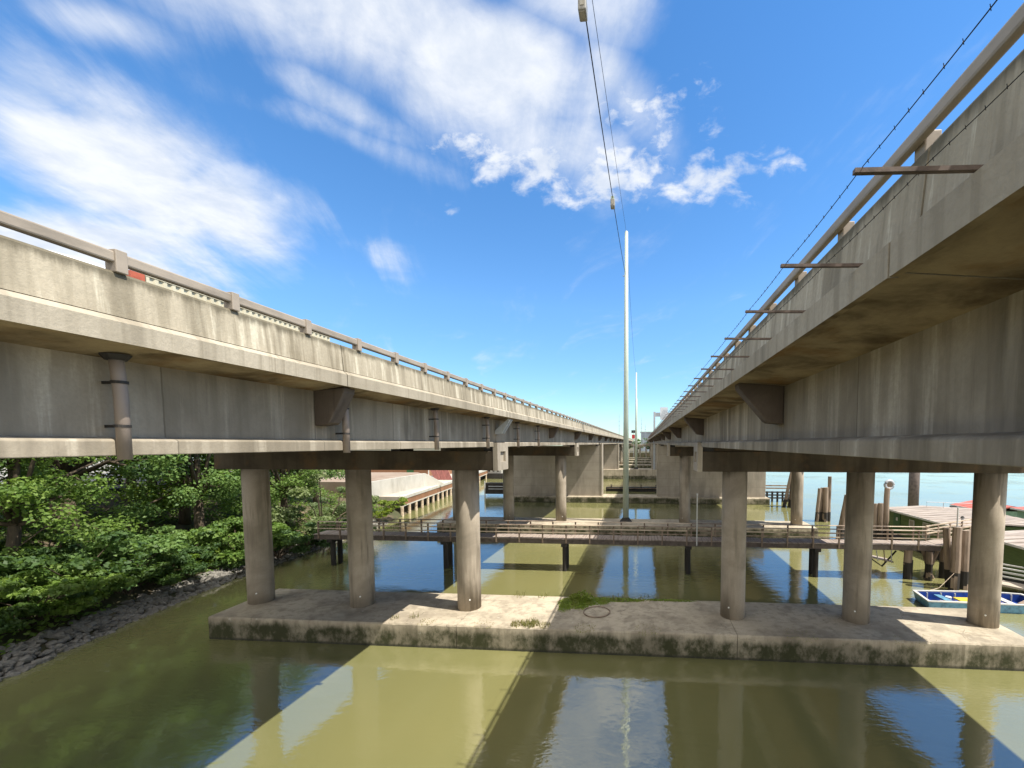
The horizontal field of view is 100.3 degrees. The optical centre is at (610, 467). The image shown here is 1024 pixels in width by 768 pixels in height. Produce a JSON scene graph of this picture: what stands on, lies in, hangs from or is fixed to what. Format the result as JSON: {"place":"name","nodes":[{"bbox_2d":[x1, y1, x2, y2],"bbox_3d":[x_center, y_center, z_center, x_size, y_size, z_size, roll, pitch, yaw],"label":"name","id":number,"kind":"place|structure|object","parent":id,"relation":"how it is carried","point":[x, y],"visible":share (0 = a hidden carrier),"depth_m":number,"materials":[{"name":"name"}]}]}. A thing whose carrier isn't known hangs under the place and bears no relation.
{"place":"outdoors","nodes":[
{"label":"outdoors","id":0,"kind":"place"},
{"bbox_2d":[0,458,144,478],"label":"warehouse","id":1,"kind":"structure","parent":0,"point":[104,472],"depth_m":53.67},
{"bbox_2d":[90,469,145,484],"bbox_3d":[-46.989,0.829,40.421,4.500,1.465,1.800,0,3,-1],"label":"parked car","id":2,"kind":"object","parent":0,"point":[117,479],"visible":0.09,"depth_m":39.58,"materials":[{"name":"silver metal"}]},
{"bbox_2d":[7,473,279,497],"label":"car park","id":3,"kind":"structure","parent":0,"point":[118,487],"depth_m":39.10,"materials":[{"name":"asphalt"}]},
{"bbox_2d":[0,475,413,671],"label":"riverbank","id":4,"kind":"structure","parent":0,"point":[114,600],"depth_m":29.09,"materials":[{"name":"soil"}]},
{"bbox_2d":[0,578,39,632],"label":"shrub","id":5,"kind":"object","parent":4,"relation":"on","point":[8,586],"visible":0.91,"depth_m":17.13,"materials":[{"name":"green plant"}]},
{"bbox_2d":[0,590,49,634],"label":"shrub","id":6,"kind":"object","parent":4,"relation":"on","point":[24,595],"visible":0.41,"depth_m":18.05,"materials":[{"name":"green plant"}]},
{"bbox_2d":[0,546,70,579],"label":"shrub","id":7,"kind":"object","parent":4,"relation":"on","point":[7,562],"visible":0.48,"depth_m":20.78,"materials":[{"name":"green plant"}]},
{"bbox_2d":[0,521,85,556],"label":"shrub","id":8,"kind":"object","parent":4,"relation":"on","point":[42,537],"visible":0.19,"depth_m":22.91,"materials":[{"name":"green plant"}]},
{"bbox_2d":[0,569,110,625],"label":"shrub","id":9,"kind":"object","parent":4,"relation":"on","point":[74,586],"visible":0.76,"depth_m":18.74,"materials":[{"name":"green plant"}]},
{"bbox_2d":[0,561,138,617],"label":"shrub","id":10,"kind":"object","parent":4,"relation":"on","point":[118,580],"visible":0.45,"depth_m":20.33,"materials":[{"name":"green plant"}]},
{"bbox_2d":[0,455,146,571],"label":"broadleaf tree","id":11,"kind":"object","parent":4,"relation":"on","point":[20,493],"visible":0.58,"depth_m":21.00,"materials":[{"name":"green plant"}]},
{"bbox_2d":[0,455,147,533],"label":"broadleaf tree","id":12,"kind":"object","parent":4,"relation":"on","point":[52,509],"depth_m":26.48,"materials":[{"name":"green plant"}]},
{"bbox_2d":[0,529,149,607],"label":"shrub","id":13,"kind":"object","parent":4,"relation":"on","point":[43,560],"visible":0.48,"depth_m":20.64,"materials":[{"name":"green plant"}]},
{"bbox_2d":[0,454,198,549],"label":"broadleaf tree","id":14,"kind":"object","parent":4,"relation":"on","point":[60,465],"visible":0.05,"depth_m":25.31,"materials":[{"name":"green plant"}]},
{"bbox_2d":[52,532,152,577],"bbox_3d":[-28.475,4.843,23.454,4.516,2.821,4.053,0,3,3],"label":"shrub","id":15,"kind":"object","parent":4,"relation":"on","point":[75,546],"visible":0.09,"depth_m":23.08,"materials":[{"name":"green plant"}]},
{"bbox_2d":[33,533,187,592],"bbox_3d":[-27.133,5.289,23.361,5.501,3.182,5.516,-2,4,-36],"label":"shrub","id":16,"kind":"object","parent":4,"relation":"on","point":[174,543],"visible":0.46,"depth_m":22.65,"materials":[{"name":"green plant"}]},
{"bbox_2d":[85,457,158,502],"bbox_3d":[-37.917,-3.495,33.347,8.943,14.136,10.910,3,4,40],"label":"broadleaf tree","id":17,"kind":"object","parent":4,"relation":"on","point":[146,480],"depth_m":33.88,"materials":[{"name":"green plant"}]},
{"bbox_2d":[125,475,136,491],"bbox_3d":[-42.543,-4.602,37.001,10.911,14.136,8.943,1,4,23],"label":"broadleaf tree","id":18,"kind":"object","parent":4,"relation":"on","point":[128,483],"depth_m":37.37,"materials":[{"name":"green plant"}]},
{"bbox_2d":[84,542,179,594],"bbox_3d":[-26.385,5.596,22.825,4.053,2.821,4.516,-2,4,-26],"label":"shrub","id":19,"kind":"object","parent":4,"relation":"on","point":[157,572],"visible":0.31,"depth_m":22.84,"materials":[{"name":"green plant"}]},
{"bbox_2d":[119,525,189,552],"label":"shrub","id":20,"kind":"object","parent":4,"relation":"on","point":[162,529],"visible":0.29,"depth_m":27.27,"materials":[{"name":"green plant"}]},
{"bbox_2d":[84,454,225,524],"bbox_3d":[-33.503,-1.946,31.325,9.123,13.524,12.895,-9,10,-70],"label":"broadleaf tree","id":21,"kind":"object","parent":4,"relation":"on","point":[185,516],"visible":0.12,"depth_m":29.19,"materials":[{"name":"green plant"}]},
{"bbox_2d":[126,556,195,585],"bbox_3d":[-26.259,5.814,24.203,3.284,2.052,2.948,-1,3,-14],"label":"shrub","id":22,"kind":"object","parent":4,"relation":"on","point":[171,578],"visible":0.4,"depth_m":24.17,"materials":[{"name":"green plant"}]},
{"bbox_2d":[102,453,241,528],"bbox_3d":[-29.652,-0.492,29.359,7.842,12.878,8.968,0,3,6],"label":"broadleaf tree","id":23,"kind":"object","parent":4,"relation":"on","point":[199,486],"visible":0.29,"depth_m":28.45,"materials":[{"name":"green plant"}]},
{"bbox_2d":[145,546,213,575],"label":"shrub","id":24,"kind":"object","parent":4,"relation":"on","point":[198,566],"visible":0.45,"depth_m":25.59,"materials":[{"name":"green plant"}]},
{"bbox_2d":[0,519,387,679],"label":"riprap","id":25,"kind":"object","parent":4,"relation":"on","point":[26,661],"visible":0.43,"depth_m":20.26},
{"bbox_2d":[2,643,15,653],"bbox_3d":[-24.455,7.401,16.966,0.376,0.585,0.260,-7,-37,-3],"label":"rock","id":26,"kind":"object","parent":25,"relation":"on","point":[10,648],"visible":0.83,"depth_m":16.95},
{"bbox_2d":[42,648,55,656],"bbox_3d":[-23.878,7.831,17.718,0.296,0.206,0.547,13,14,-15],"label":"rock","id":27,"kind":"object","parent":25,"relation":"on","point":[47,652],"visible":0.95,"depth_m":17.70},
{"bbox_2d":[80,627,92,632],"bbox_3d":[-24.505,7.578,19.522,0.583,0.278,0.431,-5,-16,33],"label":"rock","id":28,"kind":"object","parent":25,"relation":"on","point":[87,630],"visible":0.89,"depth_m":19.41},
{"bbox_2d":[171,548,219,570],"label":"shrub","id":29,"kind":"object","parent":4,"relation":"on","point":[217,550],"visible":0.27,"depth_m":26.84,"materials":[{"name":"green plant"}]},
{"bbox_2d":[170,529,221,557],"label":"shrub","id":30,"kind":"object","parent":4,"relation":"on","point":[208,547],"visible":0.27,"depth_m":27.32,"materials":[{"name":"green plant"}]},
{"bbox_2d":[0,477,393,654],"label":"ground cover","id":31,"kind":"object","parent":4,"relation":"on","point":[147,526],"visible":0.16,"depth_m":30.51,"materials":[{"name":"green plant"}]},
{"bbox_2d":[194,552,229,566],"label":"shrub","id":32,"kind":"object","parent":4,"relation":"on","point":[215,563],"visible":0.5,"depth_m":27.50,"materials":[{"name":"green plant"}]},
{"bbox_2d":[218,542,244,569],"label":"shrub","id":33,"kind":"object","parent":4,"relation":"on","point":[237,563],"visible":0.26,"depth_m":28.38,"materials":[{"name":"green plant"}]},
{"bbox_2d":[181,524,291,564],"bbox_3d":[-26.509,5.232,29.814,5.501,3.182,5.516,2,4,31],"label":"shrub","id":34,"kind":"object","parent":4,"relation":"on","point":[234,539],"visible":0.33,"depth_m":28.24,"materials":[{"name":"green plant"}]},
{"bbox_2d":[192,516,290,554],"bbox_3d":[-26.460,5.037,30.137,5.516,3.182,5.501,-1,4,-20],"label":"shrub","id":35,"kind":"object","parent":4,"relation":"on","point":[220,526],"visible":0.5,"depth_m":29.34,"materials":[{"name":"green plant"}]},
{"bbox_2d":[200,454,285,496],"bbox_3d":[-34.583,-2.615,38.479,9.123,13.524,12.895,-6,7,-60],"label":"broadleaf tree","id":36,"kind":"object","parent":4,"relation":"on","point":[235,475],"depth_m":38.51,"materials":[{"name":"green plant"}]},
{"bbox_2d":[214,469,323,529],"bbox_3d":[-28.245,-0.090,35.444,7.380,12.121,8.440,2,4,31],"label":"broadleaf tree","id":37,"kind":"object","parent":4,"relation":"on","point":[284,481],"visible":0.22,"depth_m":34.95,"materials":[{"name":"green plant"}]},
{"bbox_2d":[237,523,300,539],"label":"shrub","id":38,"kind":"object","parent":4,"relation":"on","point":[288,535],"visible":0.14,"depth_m":32.35,"materials":[{"name":"green plant"}]},
{"bbox_2d":[273,529,311,558],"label":"shrub","id":39,"kind":"object","parent":4,"relation":"on","point":[301,549],"visible":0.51,"depth_m":31.74,"materials":[{"name":"green plant"}]},
{"bbox_2d":[284,522,336,550],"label":"shrub","id":40,"kind":"object","parent":4,"relation":"on","point":[322,543],"visible":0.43,"depth_m":33.34,"materials":[{"name":"green plant"}]},
{"bbox_2d":[279,470,344,503],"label":"broadleaf tree","id":41,"kind":"object","parent":4,"relation":"on","point":[332,473],"visible":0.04,"depth_m":44.77,"materials":[{"name":"green plant"}]},
{"bbox_2d":[299,517,346,546],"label":"shrub","id":42,"kind":"object","parent":4,"relation":"on","point":[313,540],"visible":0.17,"depth_m":34.79,"materials":[{"name":"green plant"}]},
{"bbox_2d":[271,470,380,534],"bbox_3d":[-25.443,3.203,37.174,9.930,6.878,8.338,-3,5,-43],"label":"willow shrub","id":43,"kind":"object","parent":4,"relation":"on","point":[292,513],"visible":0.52,"depth_m":35.20,"materials":[{"name":"green plant"}]},
{"bbox_2d":[307,486,345,517],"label":"willow shrub","id":44,"kind":"object","parent":4,"relation":"on","point":[314,505],"visible":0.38,"depth_m":42.42,"materials":[{"name":"green plant"}]},
{"bbox_2d":[373,507,391,520],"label":"shrub","id":45,"kind":"object","parent":4,"relation":"on","point":[383,512],"visible":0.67,"depth_m":46.13,"materials":[{"name":"green plant"}]},
{"bbox_2d":[377,497,407,512],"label":"shrub","id":46,"kind":"object","parent":4,"relation":"on","point":[403,500],"visible":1,"depth_m":47.51,"materials":[{"name":"green plant"}]},
{"bbox_2d":[298,472,421,496],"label":"yard","id":47,"kind":"structure","parent":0,"point":[330,485],"depth_m":54.38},
{"bbox_2d":[286,469,451,475],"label":"brick shed","id":48,"kind":"structure","parent":47,"relation":"on","point":[426,471],"depth_m":81.68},
{"bbox_2d":[378,470,480,500],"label":"pavement","id":49,"kind":"structure","parent":0,"point":[392,497],"depth_m":53.82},
{"bbox_2d":[371,473,444,496],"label":"retaining wall","id":50,"kind":"structure","parent":49,"relation":"on","point":[390,486],"depth_m":57.33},
{"bbox_2d":[428,470,451,479],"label":"loading ramp","id":51,"kind":"structure","parent":49,"relation":"on","point":[441,474],"depth_m":75.29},
{"bbox_2d":[369,446,649,457],"bbox_3d":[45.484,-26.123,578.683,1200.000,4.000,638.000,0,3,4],"label":"shore","id":52,"kind":"structure","parent":0,"point":[630,452],"depth_m":349.10,"materials":[{"name":"soil"}]},
{"bbox_2d":[0,445,1023,767],"bbox_3d":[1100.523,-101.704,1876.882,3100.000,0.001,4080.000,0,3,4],"label":"river","id":53,"kind":"structure","parent":0,"point":[174,687],"depth_m":15.25,"materials":[{"name":"liquid"}]},
{"bbox_2d":[391,470,487,516],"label":"quay wall","id":54,"kind":"structure","parent":53,"relation":"in","point":[421,498],"depth_m":60.54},
{"bbox_2d":[483,470,502,478],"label":"dock shed","id":55,"kind":"structure","parent":53,"relation":"in","point":[494,474],"depth_m":106.04,"materials":[{"name":"white"}]},
{"bbox_2d":[484,481,502,495],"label":"timber fender","id":56,"kind":"object","parent":53,"relation":"in","point":[493,487],"visible":0.65,"depth_m":70.99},
{"bbox_2d":[208,589,1023,670],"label":"pier footing","id":57,"kind":"object","parent":53,"relation":"in","point":[705,630],"visible":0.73,"depth_m":18.37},
{"bbox_2d":[214,443,507,611],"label":"bridge pier","id":58,"kind":"structure","parent":57,"relation":"on","point":[357,466],"depth_m":19.91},
{"bbox_2d":[568,590,593,601],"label":"weed plant","id":59,"kind":"object","parent":57,"relation":"on","point":[586,596],"visible":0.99,"depth_m":20.96,"materials":[{"name":"green plant"}]},
{"bbox_2d":[583,606,610,617],"bbox_3d":[-0.648,6.769,19.642,1.292,0.072,1.292,0,3,4],"label":"manhole","id":60,"kind":"object","parent":57,"relation":"on","point":[596,612],"visible":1,"depth_m":19.59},
{"bbox_2d":[557,597,691,612],"bbox_3d":[0.797,6.726,20.409,7.035,0.242,2.265,0,3,4],"label":"grass patch","id":61,"kind":"object","parent":57,"relation":"on","point":[568,603],"visible":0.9,"depth_m":20.95,"materials":[{"name":"green plant"}]},
{"bbox_2d":[390,591,936,648],"bbox_3d":[1.704,6.680,19.333,23.196,0.327,4.910,0,3,4],"label":"weed tuft","id":62,"kind":"object","parent":57,"relation":"on","point":[528,623],"visible":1,"depth_m":18.31,"materials":[{"name":"green plant"}]},
{"bbox_2d":[693,443,1023,628],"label":"bridge pier","id":63,"kind":"structure","parent":57,"relation":"on","point":[990,482],"depth_m":18.14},
{"bbox_2d":[437,517,817,538],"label":"pier footing","id":64,"kind":"object","parent":53,"relation":"in","point":[593,520],"visible":0.38,"depth_m":40.95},
{"bbox_2d":[441,443,578,520],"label":"bridge pier","id":65,"kind":"structure","parent":64,"relation":"on","point":[560,454],"depth_m":42.22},
{"bbox_2d":[0,210,632,459],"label":"viaduct","id":66,"kind":"object","parent":65,"relation":"on","point":[111,358],"visible":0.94,"depth_m":6.08,"materials":[{"name":"concrete"}]},
{"bbox_2d":[46,249,329,340],"bbox_3d":[-13.949,-3.932,13.697,2.410,3.282,9.860,0,3,4],"label":"container truck","id":67,"kind":"object","parent":66,"relation":"on","point":[152,280],"visible":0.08,"depth_m":12.92,"materials":[{"name":"metal"}]},
{"bbox_2d":[620,230,631,521],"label":"lamp mast","id":68,"kind":"object","parent":64,"relation":"on","point":[625,518],"visible":0.96,"depth_m":41.44,"materials":[{"name":"metal"}]},
{"bbox_2d":[586,22,625,273],"bbox_3d":[-2.090,-14.348,-3.847,0.054,3.936,89.707,0,3,4],"label":"overhead cable","id":69,"kind":"object","parent":68,"relation":"attached to","point":[601,122],"visible":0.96,"depth_m":17.09,"materials":[{"name":"metal"}]},
{"bbox_2d":[578,0,587,21],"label":"cable lamp","id":70,"kind":"object","parent":69,"relation":"hanging from","point":[583,10],"visible":1,"depth_m":12.23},
{"bbox_2d":[610,196,614,209],"bbox_3d":[0.119,-15.359,24.198,0.240,0.605,0.415,0,3,4],"label":"cable lamp","id":71,"kind":"object","parent":69,"relation":"hanging from","point":[612,202],"visible":1,"depth_m":24.03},
{"bbox_2d":[592,0,625,226],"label":"overhead cable","id":72,"kind":"object","parent":68,"relation":"attached to","point":[606,96],"visible":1,"depth_m":18.93,"materials":[{"name":"metal"}]},
{"bbox_2d":[667,443,803,524],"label":"bridge pier","id":73,"kind":"structure","parent":64,"relation":"on","point":[685,454],"depth_m":40.75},
{"bbox_2d":[647,3,1023,466],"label":"viaduct","id":74,"kind":"object","parent":73,"relation":"on","point":[904,340],"visible":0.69,"depth_m":3.56,"materials":[{"name":"concrete"}]},
{"bbox_2d":[648,0,1023,437],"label":"barbed wire fence","id":75,"kind":"object","parent":74,"relation":"on","point":[916,170],"visible":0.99,"depth_m":2.22,"materials":[{"name":"metal"}]},
{"bbox_2d":[603,469,656,478],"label":"pier footing","id":76,"kind":"object","parent":53,"relation":"in","point":[633,473],"visible":0.26,"depth_m":105.32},
{"bbox_2d":[563,443,618,468],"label":"wall pier","id":77,"kind":"structure","parent":76,"relation":"on","point":[610,456],"depth_m":106.55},
{"bbox_2d":[634,372,637,468],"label":"lamp mast","id":78,"kind":"object","parent":76,"relation":"on","point":[636,424],"visible":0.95,"depth_m":106.17,"materials":[{"name":"metal"}]},
{"bbox_2d":[653,407,669,468],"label":"overhead gantry","id":79,"kind":"object","parent":76,"relation":"on","point":[663,412],"visible":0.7,"depth_m":104.94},
{"bbox_2d":[651,443,677,468],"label":"wall pier","id":80,"kind":"structure","parent":76,"relation":"on","point":[655,455],"depth_m":105.71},
{"bbox_2d":[606,484,655,491],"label":"timber fender","id":81,"kind":"object","parent":53,"relation":"in","point":[641,489],"visible":0.38,"depth_m":78.12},
{"bbox_2d":[619,464,650,467],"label":"pier footing","id":82,"kind":"object","parent":53,"relation":"in","point":[638,465],"visible":0.21,"depth_m":155.16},
{"bbox_2d":[619,461,650,463],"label":"pier footing","id":83,"kind":"object","parent":53,"relation":"in","point":[640,462],"visible":0.16,"depth_m":180.08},
{"bbox_2d":[619,459,650,460],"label":"pier footing","id":84,"kind":"object","parent":53,"relation":"in","point":[639,459],"visible":0.22,"depth_m":205.28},
{"bbox_2d":[631,443,647,457],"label":"overpass","id":85,"kind":"object","parent":53,"relation":"on","point":[640,445],"visible":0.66,"depth_m":243.99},
{"bbox_2d":[514,494,769,504],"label":"pier footing","id":86,"kind":"object","parent":53,"relation":"in","point":[633,498],"visible":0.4,"depth_m":63.04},
{"bbox_2d":[510,443,602,495],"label":"wall pier","id":87,"kind":"structure","parent":86,"relation":"on","point":[534,475],"depth_m":64.56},
{"bbox_2d":[656,443,765,496],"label":"wall pier","id":88,"kind":"structure","parent":86,"relation":"on","point":[706,484],"depth_m":63.03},
{"bbox_2d":[765,485,788,501],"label":"timber fender","id":89,"kind":"object","parent":53,"relation":"in","point":[782,495],"visible":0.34,"depth_m":64.30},
{"bbox_2d":[782,472,791,507],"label":"pile dolphin","id":90,"kind":"object","parent":53,"relation":"in","point":[788,488],"visible":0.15,"depth_m":58.70},
{"bbox_2d":[815,476,831,521],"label":"pile dolphin","id":91,"kind":"object","parent":53,"relation":"in","point":[823,509],"visible":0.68,"depth_m":47.90},
{"bbox_2d":[838,495,845,538],"bbox_3d":[21.689,5.106,39.182,1.474,5.271,0.946,0,3,4],"label":"pile dolphin","id":92,"kind":"object","parent":53,"relation":"in","point":[842,519],"visible":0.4,"depth_m":38.80},
{"bbox_2d":[873,488,889,539],"bbox_3d":[24.890,4.779,38.696,1.416,5.912,1.008,-1,4,-17],"label":"pile dolphin","id":93,"kind":"object","parent":53,"relation":"in","point":[881,514],"visible":0.62,"depth_m":38.38},
{"bbox_2d":[884,479,894,489],"bbox_3d":[25.570,1.543,38.373,0.979,0.980,0.260,0,3,4],"label":"mooring float","id":94,"kind":"object","parent":93,"relation":"on","point":[889,483],"visible":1,"depth_m":38.29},
{"bbox_2d":[908,473,919,505],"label":"steel pile","id":95,"kind":"object","parent":53,"relation":"in","point":[913,488],"visible":0.32,"depth_m":50.58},
{"bbox_2d":[903,548,944,580],"bbox_3d":[20.977,6.883,27.919,2.811,3.058,1.293,1,4,16],"label":"pile dolphin","id":96,"kind":"object","parent":53,"relation":"in","point":[929,558],"visible":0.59,"depth_m":27.66},
{"bbox_2d":[313,518,942,577],"bbox_3d":[-0.025,6.090,29.561,43.385,4.359,1.500,0,3,4],"label":"footbridge","id":97,"kind":"object","parent":96,"relation":"on","point":[447,539],"visible":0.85,"depth_m":29.08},
{"bbox_2d":[696,494,697,545],"bbox_3d":[5.826,3.495,28.204,0.111,3.540,0.111,-1,4,-18],"label":"walkway post","id":98,"kind":"object","parent":97,"relation":"on","point":[696,519],"visible":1,"depth_m":28.19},
{"bbox_2d":[872,550,896,566],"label":"landing steps","id":99,"kind":"structure","parent":97,"relation":"attached to","point":[884,559],"depth_m":28.82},
{"bbox_2d":[925,519,971,546],"bbox_3d":[23.522,4.403,28.180,4.063,1.630,1.380,-1,3,-12],"label":"gangway","id":100,"kind":"object","parent":97,"relation":"attached to","point":[938,541],"visible":0.27,"depth_m":28.50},
{"bbox_2d":[888,506,1023,559],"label":"float house","id":101,"kind":"structure","parent":53,"relation":"on","point":[914,515],"depth_m":36.29,"materials":[{"name":"white"}]},
{"bbox_2d":[893,512,900,533],"bbox_3d":[26.564,5.124,38.807,0.047,1.900,1.000,0,3,4],"label":"door","id":102,"kind":"structure","parent":101,"relation":"in","point":[895,523],"depth_m":38.81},
{"bbox_2d":[922,522,930,539],"bbox_3d":[26.240,5.212,34.769,0.062,1.300,0.900,0,3,4],"label":"window","id":103,"kind":"structure","parent":101,"relation":"in","point":[924,524],"depth_m":34.92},
{"bbox_2d":[943,527,970,590],"bbox_3d":[21.716,6.066,25.850,2.034,4.903,1.459,0,3,4],"label":"pile dolphin","id":104,"kind":"object","parent":53,"relation":"in","point":[956,549],"visible":0.68,"depth_m":25.68},
{"bbox_2d":[949,506,958,526],"bbox_3d":[22.003,3.938,26.762,0.773,3.026,0.252,-1,3,-15],"label":"lamp post","id":105,"kind":"object","parent":104,"relation":"on","point":[957,514],"visible":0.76,"depth_m":26.84,"materials":[{"name":"metal"}]},
{"bbox_2d":[912,590,1023,613],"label":"skiff","id":106,"kind":"object","parent":53,"relation":"on","point":[1012,603],"visible":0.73,"depth_m":23.32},
{"bbox_2d":[950,500,1016,516],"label":"float house","id":107,"kind":"structure","parent":53,"relation":"on","point":[1011,512],"depth_m":46.17,"materials":[{"name":"red"}]},
{"bbox_2d":[1002,530,1023,590],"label":"float house","id":108,"kind":"structure","parent":53,"relation":"on","point":[1013,554],"depth_m":27.18,"materials":[{"name":"green"}]},
{"bbox_2d":[1002,564,1023,590],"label":"gangway","id":109,"kind":"object","parent":108,"relation":"on","point":[1014,585],"depth_m":25.00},
{"bbox_2d":[1010,507,1023,518],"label":"float house","id":110,"kind":"structure","parent":53,"relation":"on","point":[1020,512],"depth_m":40.01,"materials":[{"name":"green"}]},
{"bbox_2d":[0,0,1023,441],"label":"sky","id":111,"kind":"structure","parent":0,"point":[423,181],"materials":[{"name":"blue"}]},
{"bbox_2d":[620,447,622,463],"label":"bridge pier","id":112,"kind":"structure","parent":0,"point":[621,455],"depth_m":156.75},
{"bbox_2d":[631,430,634,457],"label":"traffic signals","id":113,"kind":"object","parent":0,"point":[633,437],"visible":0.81,"depth_m":236.87,"materials":[{"name":"metal"}]},
{"bbox_2d":[640,432,651,450],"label":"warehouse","id":114,"kind":"structure","parent":0,"point":[645,434],"depth_m":308.19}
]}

